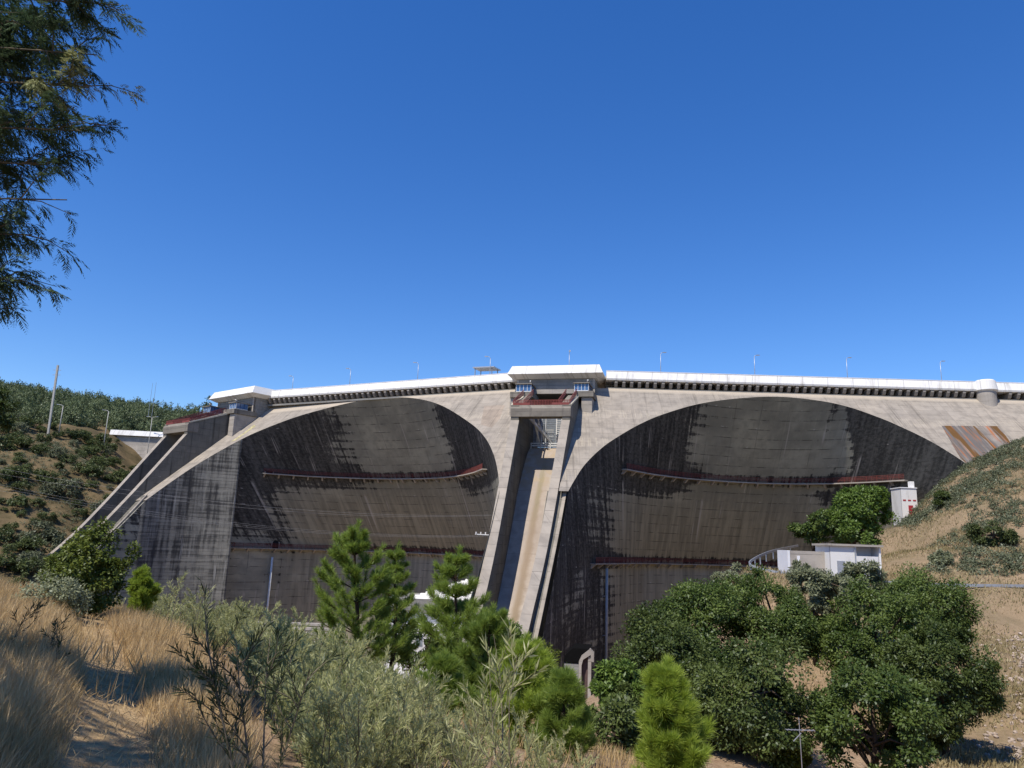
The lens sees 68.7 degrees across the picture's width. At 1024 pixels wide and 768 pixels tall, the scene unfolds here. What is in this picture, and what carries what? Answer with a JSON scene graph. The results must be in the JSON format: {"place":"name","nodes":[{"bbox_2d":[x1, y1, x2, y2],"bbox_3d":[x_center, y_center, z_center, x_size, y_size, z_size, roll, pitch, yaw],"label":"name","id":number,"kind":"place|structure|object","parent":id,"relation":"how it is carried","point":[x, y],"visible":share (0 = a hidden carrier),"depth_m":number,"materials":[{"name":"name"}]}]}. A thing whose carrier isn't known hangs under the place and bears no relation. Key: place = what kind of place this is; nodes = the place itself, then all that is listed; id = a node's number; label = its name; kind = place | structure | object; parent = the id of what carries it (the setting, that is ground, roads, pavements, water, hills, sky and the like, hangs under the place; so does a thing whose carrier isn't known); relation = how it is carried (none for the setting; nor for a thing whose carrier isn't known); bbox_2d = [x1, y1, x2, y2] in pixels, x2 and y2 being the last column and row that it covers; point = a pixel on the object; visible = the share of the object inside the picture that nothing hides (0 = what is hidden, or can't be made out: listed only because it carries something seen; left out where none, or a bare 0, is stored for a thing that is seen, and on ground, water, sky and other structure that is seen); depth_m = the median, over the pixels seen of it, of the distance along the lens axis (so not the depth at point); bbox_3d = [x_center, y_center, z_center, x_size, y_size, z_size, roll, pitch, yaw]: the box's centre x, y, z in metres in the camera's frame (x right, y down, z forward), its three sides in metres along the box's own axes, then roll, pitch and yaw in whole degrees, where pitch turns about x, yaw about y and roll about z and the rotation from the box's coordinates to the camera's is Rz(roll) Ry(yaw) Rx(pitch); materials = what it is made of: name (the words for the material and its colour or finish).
{"place":"outdoors","nodes":[
{"label":"outdoors","id":0,"kind":"place"},
{"bbox_2d":[0,577,284,767],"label":"dry grass","id":1,"kind":"structure","parent":0,"point":[42,681],"depth_m":7.58,"materials":[{"name":"plant"}]},
{"bbox_2d":[0,418,1023,767],"bbox_3d":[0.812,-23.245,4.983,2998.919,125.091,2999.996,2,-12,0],"label":"ground","id":2,"kind":"structure","parent":0,"point":[128,456],"depth_m":66.31,"materials":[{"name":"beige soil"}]},
{"bbox_2d":[0,386,21,452],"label":"broadleaf tree","id":3,"kind":"object","parent":2,"relation":"on","point":[7,424],"visible":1,"depth_m":24.34,"materials":[{"name":"green plant"}]},
{"bbox_2d":[0,551,21,571],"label":"hillside shrub","id":4,"kind":"object","parent":2,"relation":"on","point":[5,562],"visible":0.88,"depth_m":159.44,"materials":[{"name":"green plant"}]},
{"bbox_2d":[6,493,30,508],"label":"hillside shrub","id":5,"kind":"object","parent":2,"relation":"on","point":[20,501],"visible":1,"depth_m":190.94,"materials":[{"name":"green plant"}]},
{"bbox_2d":[2,466,36,480],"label":"hillside shrub","id":6,"kind":"object","parent":2,"relation":"on","point":[21,470],"visible":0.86,"depth_m":205.29,"materials":[{"name":"green plant"}]},
{"bbox_2d":[10,556,48,576],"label":"hillside shrub","id":7,"kind":"object","parent":2,"relation":"on","point":[24,565],"visible":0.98,"depth_m":158.87,"materials":[{"name":"green plant"}]},
{"bbox_2d":[9,597,49,641],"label":"wattle sapling","id":8,"kind":"object","parent":2,"relation":"on","point":[34,607],"visible":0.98,"depth_m":8.90,"materials":[{"name":"green plant"}]},
{"bbox_2d":[14,533,48,552],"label":"hillside shrub","id":9,"kind":"object","parent":2,"relation":"on","point":[27,543],"visible":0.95,"depth_m":172.17,"materials":[{"name":"green plant"}]},
{"bbox_2d":[24,519,54,537],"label":"hillside shrub","id":10,"kind":"object","parent":2,"relation":"on","point":[41,524],"visible":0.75,"depth_m":182.57,"materials":[{"name":"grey plant"}]},
{"bbox_2d":[33,469,61,482],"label":"hillside shrub","id":11,"kind":"object","parent":2,"relation":"on","point":[42,477],"visible":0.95,"depth_m":210.28,"materials":[{"name":"green plant"}]},
{"bbox_2d":[40,527,65,545],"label":"hillside shrub","id":12,"kind":"object","parent":2,"relation":"on","point":[59,538],"visible":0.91,"depth_m":182.12,"materials":[{"name":"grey plant"}]},
{"bbox_2d":[13,568,94,617],"bbox_3d":[-9.811,4.547,15.687,1.928,1.359,1.732,2,-12,0],"label":"wattle bush","id":13,"kind":"object","parent":2,"relation":"on","point":[66,589],"visible":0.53,"depth_m":15.76,"materials":[{"name":"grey plant"}]},
{"bbox_2d":[40,612,72,659],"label":"wattle sapling","id":14,"kind":"object","parent":2,"relation":"on","point":[58,643],"visible":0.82,"depth_m":8.78,"materials":[{"name":"green plant"}]},
{"bbox_2d":[0,420,115,535],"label":"slope scrub","id":15,"kind":"object","parent":2,"relation":"on","point":[56,444],"visible":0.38,"depth_m":219.94,"materials":[{"name":"green plant"}]},
{"bbox_2d":[49,478,83,496],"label":"hillside shrub","id":16,"kind":"object","parent":2,"relation":"on","point":[73,492],"visible":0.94,"depth_m":206.95,"materials":[{"name":"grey plant"}]},
{"bbox_2d":[0,0,147,331],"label":"mimosa tree","id":17,"kind":"object","parent":2,"relation":"on","point":[50,55],"visible":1,"depth_m":8.36,"materials":[{"name":"green plant"}]},
{"bbox_2d":[37,515,141,617],"bbox_3d":[-10.115,4.471,17.892,2.156,2.641,2.239,11,-15,-36],"label":"evergreen shrub","id":18,"kind":"object","parent":2,"relation":"on","point":[82,557],"visible":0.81,"depth_m":17.47,"materials":[{"name":"green plant"}]},
{"bbox_2d":[0,376,202,431],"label":"forest","id":19,"kind":"object","parent":2,"relation":"on","point":[82,410],"visible":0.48,"depth_m":343.21,"materials":[{"name":"green plant"}]},
{"bbox_2d":[5,612,260,767],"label":"trodden straw","id":20,"kind":"object","parent":2,"relation":"on","point":[109,707],"visible":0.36,"depth_m":7.54,"materials":[{"name":"beige plant"}]},
{"bbox_2d":[126,563,163,613],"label":"young pine","id":21,"kind":"object","parent":2,"relation":"on","point":[143,589],"visible":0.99,"depth_m":20.05,"materials":[{"name":"green plant"}]},
{"bbox_2d":[151,570,189,627],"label":"wattle sapling","id":22,"kind":"object","parent":2,"relation":"on","point":[174,591],"visible":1,"depth_m":16.12,"materials":[{"name":"green plant"}]},
{"bbox_2d":[150,585,196,626],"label":"wattle sapling","id":23,"kind":"object","parent":2,"relation":"on","point":[166,607],"visible":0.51,"depth_m":21.77,"materials":[{"name":"green plant"}]},
{"bbox_2d":[188,586,214,641],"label":"wattle sapling","id":24,"kind":"object","parent":2,"relation":"on","point":[198,620],"visible":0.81,"depth_m":15.14,"materials":[{"name":"green plant"}]},
{"bbox_2d":[182,596,231,636],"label":"wattle sapling","id":25,"kind":"object","parent":2,"relation":"on","point":[193,615],"visible":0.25,"depth_m":19.09,"materials":[{"name":"green plant"}]},
{"bbox_2d":[182,587,239,637],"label":"wattle sapling","id":26,"kind":"object","parent":2,"relation":"on","point":[224,614],"visible":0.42,"depth_m":16.97,"materials":[{"name":"green plant"}]},
{"bbox_2d":[198,600,250,655],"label":"wattle sapling","id":27,"kind":"object","parent":2,"relation":"on","point":[215,639],"visible":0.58,"depth_m":15.15,"materials":[{"name":"green plant"}]},
{"bbox_2d":[165,577,343,767],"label":"wattle sapling","id":28,"kind":"object","parent":2,"relation":"on","point":[213,675],"visible":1,"depth_m":5.23,"materials":[{"name":"green plant"}]},
{"bbox_2d":[225,624,309,696],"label":"wattle sapling","id":29,"kind":"object","parent":2,"relation":"on","point":[233,659],"visible":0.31,"depth_m":11.12,"materials":[{"name":"green plant"}]},
{"bbox_2d":[227,600,314,698],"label":"wattle sapling","id":30,"kind":"object","parent":2,"relation":"on","point":[288,625],"visible":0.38,"depth_m":11.21,"materials":[{"name":"green plant"}]},
{"bbox_2d":[237,606,309,677],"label":"wattle sapling","id":31,"kind":"object","parent":2,"relation":"on","point":[295,614],"visible":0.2,"depth_m":13.15,"materials":[{"name":"green plant"}]},
{"bbox_2d":[238,625,318,692],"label":"wattle sapling","id":32,"kind":"object","parent":2,"relation":"on","point":[246,633],"visible":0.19,"depth_m":11.33,"materials":[{"name":"green plant"}]},
{"bbox_2d":[249,628,346,721],"bbox_3d":[-2.499,3.637,9.157,1.083,1.239,1.238,-3,-13,24],"label":"wattle sapling","id":33,"kind":"object","parent":2,"relation":"on","point":[304,665],"visible":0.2,"depth_m":9.04,"materials":[{"name":"green plant"}]},
{"bbox_2d":[254,613,377,732],"bbox_3d":[-2.246,3.407,8.683,1.448,1.382,0.934,-3,-13,21],"label":"wattle sapling","id":34,"kind":"object","parent":2,"relation":"on","point":[356,647],"visible":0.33,"depth_m":8.64,"materials":[{"name":"green plant"}]},
{"bbox_2d":[267,660,392,760],"bbox_3d":[-1.718,3.295,7.494,1.359,1.190,1.092,10,-15,-34],"label":"wattle sapling","id":35,"kind":"object","parent":2,"relation":"on","point":[362,672],"visible":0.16,"depth_m":7.37,"materials":[{"name":"green plant"}]},
{"bbox_2d":[259,653,405,764],"bbox_3d":[-1.882,3.311,7.614,1.310,1.139,1.266,-1,-13,16],"label":"wattle sapling","id":36,"kind":"object","parent":2,"relation":"on","point":[351,667],"visible":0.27,"depth_m":7.43,"materials":[{"name":"green plant"}]},
{"bbox_2d":[270,646,395,744],"bbox_3d":[-1.923,3.449,8.032,1.386,1.214,1.114,1,-12,5],"label":"wattle sapling","id":37,"kind":"object","parent":2,"relation":"on","point":[370,672],"visible":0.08,"depth_m":7.99,"materials":[{"name":"green plant"}]},
{"bbox_2d":[0,600,666,767],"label":"thicket grass","id":38,"kind":"structure","parent":2,"relation":"on","point":[614,755],"depth_m":11.72,"materials":[{"name":"plant"}]},
{"bbox_2d":[285,682,397,767],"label":"wattle sapling","id":39,"kind":"object","parent":2,"relation":"on","point":[307,715],"visible":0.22,"depth_m":6.72,"materials":[{"name":"green plant"}]},
{"bbox_2d":[296,639,387,710],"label":"wattle sapling","id":40,"kind":"object","parent":2,"relation":"on","point":[375,664],"visible":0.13,"depth_m":9.26,"materials":[{"name":"green plant"}]},
{"bbox_2d":[294,671,415,767],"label":"wattle sapling","id":41,"kind":"object","parent":2,"relation":"on","point":[312,720],"visible":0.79,"depth_m":6.10,"materials":[{"name":"green plant"}]},
{"bbox_2d":[288,656,429,767],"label":"wattle sapling","id":42,"kind":"object","parent":2,"relation":"on","point":[328,706],"visible":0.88,"depth_m":5.98,"materials":[{"name":"green plant"}]},
{"bbox_2d":[310,518,415,668],"bbox_3d":[-4.874,6.948,24.235,3.134,5.311,3.273,11,-15,-37],"label":"young pine","id":43,"kind":"object","parent":2,"relation":"on","point":[350,536],"visible":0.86,"depth_m":23.91,"materials":[{"name":"green plant"}]},
{"bbox_2d":[330,667,416,746],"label":"wattle sapling","id":44,"kind":"object","parent":2,"relation":"on","point":[370,689],"visible":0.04,"depth_m":7.87,"materials":[{"name":"green plant"}]},
{"bbox_2d":[342,663,429,763],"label":"wattle sapling","id":45,"kind":"object","parent":2,"relation":"on","point":[381,671],"visible":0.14,"depth_m":7.21,"materials":[{"name":"green plant"}]},
{"bbox_2d":[331,660,453,767],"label":"wattle sapling","id":46,"kind":"object","parent":2,"relation":"on","point":[432,718],"visible":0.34,"depth_m":7.12,"materials":[{"name":"green plant"}]},
{"bbox_2d":[375,539,422,668],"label":"young pine","id":47,"kind":"object","parent":2,"relation":"on","point":[396,556],"visible":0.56,"depth_m":25.77,"materials":[{"name":"green plant"}]},
{"bbox_2d":[363,677,456,750],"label":"wattle sapling","id":48,"kind":"object","parent":2,"relation":"on","point":[441,703],"visible":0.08,"depth_m":7.78,"materials":[{"name":"green plant"}]},
{"bbox_2d":[356,681,463,767],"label":"wattle sapling","id":49,"kind":"object","parent":2,"relation":"on","point":[412,716],"visible":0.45,"depth_m":6.72,"materials":[{"name":"green plant"}]},
{"bbox_2d":[394,621,444,683],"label":"broadleaf tree","id":50,"kind":"object","parent":2,"relation":"on","point":[409,663],"visible":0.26,"depth_m":50.87,"materials":[{"name":"green plant"}]},
{"bbox_2d":[382,696,462,767],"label":"wattle sapling","id":51,"kind":"object","parent":2,"relation":"on","point":[438,724],"visible":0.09,"depth_m":7.21,"materials":[{"name":"green plant"}]},
{"bbox_2d":[384,579,474,682],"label":"powerhouse","id":52,"kind":"structure","parent":2,"relation":"on","point":[421,599],"depth_m":145.12,"materials":[{"name":"grey concrete"}]},
{"bbox_2d":[414,646,489,719],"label":"young pine","id":53,"kind":"object","parent":2,"relation":"on","point":[444,662],"visible":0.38,"depth_m":15.87,"materials":[{"name":"green plant"}]},
{"bbox_2d":[412,543,494,688],"bbox_3d":[-1.740,7.163,22.159,2.620,4.896,2.850,9,-14,-31],"label":"young pine","id":54,"kind":"object","parent":2,"relation":"on","point":[444,610],"visible":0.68,"depth_m":21.90,"materials":[{"name":"green plant"}]},
{"bbox_2d":[394,655,517,767],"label":"wattle sapling","id":55,"kind":"object","parent":2,"relation":"on","point":[450,740],"visible":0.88,"depth_m":6.17,"materials":[{"name":"green plant"}]},
{"bbox_2d":[416,687,503,767],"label":"wattle sapling","id":56,"kind":"object","parent":2,"relation":"on","point":[446,714],"visible":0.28,"depth_m":8.74,"materials":[{"name":"green plant"}]},
{"bbox_2d":[436,689,524,767],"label":"wattle sapling","id":57,"kind":"object","parent":2,"relation":"on","point":[467,722],"visible":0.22,"depth_m":8.31,"materials":[{"name":"green plant"}]},
{"bbox_2d":[423,709,539,767],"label":"wattle sapling","id":58,"kind":"object","parent":2,"relation":"on","point":[463,756],"visible":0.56,"depth_m":7.09,"materials":[{"name":"green plant"}]},
{"bbox_2d":[451,600,524,711],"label":"young pine","id":59,"kind":"object","parent":2,"relation":"on","point":[489,621],"visible":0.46,"depth_m":18.71,"materials":[{"name":"green plant"}]},
{"bbox_2d":[452,616,556,767],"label":"wattle sapling","id":60,"kind":"object","parent":2,"relation":"on","point":[499,763],"visible":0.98,"depth_m":5.89,"materials":[{"name":"green plant"}]},
{"bbox_2d":[486,628,567,751],"bbox_3d":[0.363,6.326,15.034,2.096,2.785,2.165,2,-12,0],"label":"young pine","id":61,"kind":"object","parent":2,"relation":"on","point":[540,679],"visible":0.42,"depth_m":14.71,"materials":[{"name":"green plant"}]},
{"bbox_2d":[46,364,1023,702],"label":"multiple arch dam","id":62,"kind":"structure","parent":2,"relation":"on","point":[564,514],"depth_m":177.22,"materials":[{"name":"concrete"}]},
{"bbox_2d":[231,543,483,559],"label":"inspection walkway","id":63,"kind":"structure","parent":62,"relation":"attached to","point":[480,556],"depth_m":207.76,"materials":[{"name":"metal"}]},
{"bbox_2d":[262,464,486,482],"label":"inspection walkway","id":64,"kind":"structure","parent":62,"relation":"attached to","point":[466,474],"depth_m":202.01,"materials":[{"name":"metal"}]},
{"bbox_2d":[529,419,561,448],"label":"spillway gate","id":65,"kind":"structure","parent":62,"relation":"attached to","point":[545,432],"depth_m":167.27,"materials":[{"name":"grey metal"}]},
{"bbox_2d":[603,568,607,659],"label":"drain pipe","id":66,"kind":"object","parent":62,"relation":"attached to","point":[606,613],"visible":0.66,"depth_m":158.35,"materials":[{"name":"metal"}]},
{"bbox_2d":[591,557,777,568],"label":"inspection walkway","id":67,"kind":"structure","parent":62,"relation":"attached to","point":[627,564],"depth_m":181.86,"materials":[{"name":"metal"}]},
{"bbox_2d":[621,463,907,488],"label":"inspection walkway","id":68,"kind":"structure","parent":62,"relation":"attached to","point":[662,477],"depth_m":174.01,"materials":[{"name":"brown metal"}]},
{"bbox_2d":[512,724,576,767],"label":"wattle sapling","id":69,"kind":"object","parent":2,"relation":"on","point":[558,755],"visible":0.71,"depth_m":10.10,"materials":[{"name":"green plant"}]},
{"bbox_2d":[523,738,598,767],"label":"wattle sapling","id":70,"kind":"object","parent":2,"relation":"on","point":[544,760],"visible":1,"depth_m":8.71,"materials":[{"name":"green plant"}]},
{"bbox_2d":[526,663,601,764],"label":"young pine","id":71,"kind":"object","parent":2,"relation":"on","point":[559,690],"visible":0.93,"depth_m":13.83,"materials":[{"name":"green plant"}]},
{"bbox_2d":[564,643,593,698],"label":"portal house","id":72,"kind":"structure","parent":2,"relation":"on","point":[579,658],"depth_m":105.98,"materials":[{"name":"grey concrete"}]},
{"bbox_2d":[573,681,644,762],"bbox_3d":[3.347,10.707,23.278,3.670,2.714,2.949,2,-12,0],"label":"shrub","id":73,"kind":"object","parent":2,"relation":"on","point":[617,713],"visible":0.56,"depth_m":22.62,"materials":[{"name":"green plant"}]},
{"bbox_2d":[588,657,646,738],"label":"broadleaf tree","id":74,"kind":"object","parent":2,"relation":"on","point":[609,676],"visible":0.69,"depth_m":35.42,"materials":[{"name":"green plant"}]},
{"bbox_2d":[603,599,719,726],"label":"oak tree","id":75,"kind":"object","parent":2,"relation":"on","point":[654,636],"visible":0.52,"depth_m":46.40,"materials":[{"name":"green plant"}]},
{"bbox_2d":[629,652,719,767],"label":"young pine","id":76,"kind":"object","parent":2,"relation":"on","point":[676,733],"visible":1,"depth_m":11.94,"materials":[{"name":"green plant"}]},
{"bbox_2d":[647,573,782,679],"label":"oak tree","id":77,"kind":"object","parent":2,"relation":"on","point":[703,605],"visible":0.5,"depth_m":53.60,"materials":[{"name":"green plant"}]},
{"bbox_2d":[710,561,753,587],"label":"bush","id":78,"kind":"object","parent":2,"relation":"on","point":[716,575],"visible":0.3,"depth_m":77.56,"materials":[{"name":"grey plant"}]},
{"bbox_2d":[685,632,819,767],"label":"oak tree","id":79,"kind":"object","parent":2,"relation":"on","point":[759,680],"visible":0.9,"depth_m":40.63,"materials":[{"name":"green plant"}]},
{"bbox_2d":[715,562,831,677],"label":"oak tree","id":80,"kind":"object","parent":2,"relation":"on","point":[791,616],"visible":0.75,"depth_m":56.65,"materials":[{"name":"green plant"}]},
{"bbox_2d":[757,727,813,767],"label":"bush","id":81,"kind":"object","parent":2,"relation":"on","point":[806,760],"visible":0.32,"depth_m":40.46,"materials":[{"name":"green plant"}]},
{"bbox_2d":[777,550,825,572],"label":"building","id":82,"kind":"structure","parent":2,"relation":"on","point":[814,559],"depth_m":90.42,"materials":[{"name":"concrete"}]},
{"bbox_2d":[784,559,839,666],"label":"olive tree","id":83,"kind":"object","parent":2,"relation":"on","point":[819,587],"visible":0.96,"depth_m":66.50,"materials":[{"name":"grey plant"}]},
{"bbox_2d":[786,507,837,550],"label":"broadleaf tree","id":84,"kind":"object","parent":2,"relation":"on","point":[814,526],"visible":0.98,"depth_m":102.15,"materials":[{"name":"green plant"}]},
{"bbox_2d":[812,543,882,575],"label":"white shed","id":85,"kind":"structure","parent":2,"relation":"on","point":[837,556],"depth_m":89.05,"materials":[{"name":"paint"}]},
{"bbox_2d":[826,505,882,544],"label":"broadleaf tree","id":86,"kind":"object","parent":2,"relation":"on","point":[846,531],"visible":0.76,"depth_m":99.98,"materials":[{"name":"green plant"}]},
{"bbox_2d":[827,558,888,636],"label":"olive tree","id":87,"kind":"object","parent":2,"relation":"on","point":[872,570],"visible":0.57,"depth_m":65.75,"materials":[{"name":"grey plant"}]},
{"bbox_2d":[829,484,899,544],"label":"broadleaf tree","id":88,"kind":"object","parent":2,"relation":"on","point":[867,502],"visible":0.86,"depth_m":101.24,"materials":[{"name":"green plant"}]},
{"bbox_2d":[800,657,949,767],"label":"oak tree","id":89,"kind":"object","parent":2,"relation":"on","point":[900,700],"visible":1,"depth_m":37.98,"materials":[{"name":"green plant"}]},
{"bbox_2d":[808,573,943,724],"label":"oak tree","id":90,"kind":"object","parent":2,"relation":"on","point":[868,643],"visible":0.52,"depth_m":54.45,"materials":[{"name":"green plant"}]},
{"bbox_2d":[749,545,1023,588],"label":"guard rail","id":91,"kind":"object","parent":2,"relation":"on","point":[794,546],"visible":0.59,"depth_m":83.89,"materials":[{"name":"metal"}]},
{"bbox_2d":[890,481,917,525],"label":"lift house","id":92,"kind":"structure","parent":2,"relation":"on","point":[904,500],"depth_m":157.38,"materials":[{"name":"white paint"}]},
{"bbox_2d":[871,561,989,647],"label":"oak tree","id":93,"kind":"object","parent":2,"relation":"on","point":[943,596],"visible":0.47,"depth_m":57.38,"materials":[{"name":"green plant"}]},
{"bbox_2d":[926,549,954,565],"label":"bush","id":94,"kind":"object","parent":2,"relation":"on","point":[939,556],"visible":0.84,"depth_m":89.35,"materials":[{"name":"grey plant"}]},
{"bbox_2d":[932,490,951,506],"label":"bush","id":95,"kind":"object","parent":2,"relation":"on","point":[942,496],"visible":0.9,"depth_m":126.13,"materials":[{"name":"green plant"}]},
{"bbox_2d":[875,615,1009,756],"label":"oak tree","id":96,"kind":"object","parent":2,"relation":"on","point":[978,683],"visible":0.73,"depth_m":47.36,"materials":[{"name":"green plant"}]},
{"bbox_2d":[896,436,1023,576],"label":"hillside scrub","id":97,"kind":"object","parent":2,"relation":"on","point":[989,458],"visible":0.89,"depth_m":119.56,"materials":[{"name":"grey plant"}]},
{"bbox_2d":[964,519,1018,546],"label":"bush","id":98,"kind":"object","parent":2,"relation":"on","point":[979,536],"visible":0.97,"depth_m":96.44,"materials":[{"name":"green plant"}]},
{"bbox_2d":[972,632,1023,761],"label":"loose stones","id":99,"kind":"object","parent":2,"relation":"on","point":[1013,740],"visible":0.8,"depth_m":54.28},
{"bbox_2d":[0,0,1023,411],"label":"sky","id":100,"kind":"structure","parent":0,"point":[309,191],"materials":[{"name":"blue"}]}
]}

